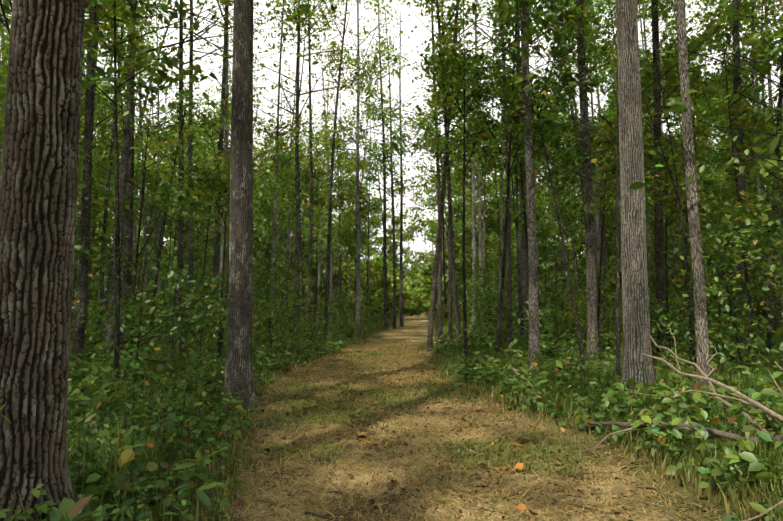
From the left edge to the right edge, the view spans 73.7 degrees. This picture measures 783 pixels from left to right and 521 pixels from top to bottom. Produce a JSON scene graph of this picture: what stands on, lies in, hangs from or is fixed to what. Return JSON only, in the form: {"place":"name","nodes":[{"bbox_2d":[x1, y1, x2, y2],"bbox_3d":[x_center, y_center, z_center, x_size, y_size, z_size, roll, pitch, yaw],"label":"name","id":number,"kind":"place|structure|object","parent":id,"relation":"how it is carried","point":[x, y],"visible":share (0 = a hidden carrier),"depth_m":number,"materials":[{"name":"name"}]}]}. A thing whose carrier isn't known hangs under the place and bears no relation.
{"place":"outdoors","nodes":[
{"label":"outdoors","id":0,"kind":"place"},
{"bbox_2d":[0,0,782,396],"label":"tree","id":1,"kind":"object","parent":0,"point":[526,242],"depth_m":22.77,"materials":[{"name":"green plant"}]},
{"bbox_2d":[0,0,782,279],"bbox_3d":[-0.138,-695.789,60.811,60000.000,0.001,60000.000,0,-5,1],"label":"sky","id":2,"kind":"structure","parent":0,"point":[417,38],"depth_m":1520.67,"materials":[{"name":"white"}]},
{"bbox_2d":[10,309,782,520],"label":"grass","id":3,"kind":"structure","parent":0,"point":[762,493],"depth_m":6.16,"materials":[{"name":"green plant"}]},
{"bbox_2d":[66,310,781,520],"bbox_3d":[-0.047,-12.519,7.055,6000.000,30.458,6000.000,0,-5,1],"label":"ground","id":4,"kind":"structure","parent":0,"point":[335,333],"depth_m":9.43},
{"bbox_2d":[0,0,656,520],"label":"tree trunks","id":5,"kind":"object","parent":4,"relation":"on","point":[38,184],"visible":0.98,"depth_m":3.56,"materials":[{"name":"brown plant"}]},
{"bbox_2d":[0,0,782,378],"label":"understory leaves","id":6,"kind":"object","parent":4,"relation":"on","point":[416,302],"visible":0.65,"depth_m":14.22,"materials":[{"name":"green plant"}]},
{"bbox_2d":[0,311,782,520],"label":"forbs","id":7,"kind":"object","parent":4,"relation":"on","point":[90,393],"visible":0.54,"depth_m":6.42,"materials":[{"name":"green plant"}]},
{"bbox_2d":[71,0,782,520],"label":"dead wood","id":8,"kind":"object","parent":4,"relation":"on","point":[711,430],"visible":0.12,"depth_m":5.24,"materials":[{"name":"brown wood"}]},
{"bbox_2d":[89,348,768,520],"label":"fallen leaves","id":9,"kind":"object","parent":4,"relation":"on","point":[577,476],"visible":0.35,"depth_m":5.94,"materials":[{"name":"brown plant"}]},
{"bbox_2d":[106,310,777,520],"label":"dirt path","id":10,"kind":"structure","parent":0,"point":[382,333],"depth_m":5.04,"materials":[{"name":"brown soil"}]}
]}

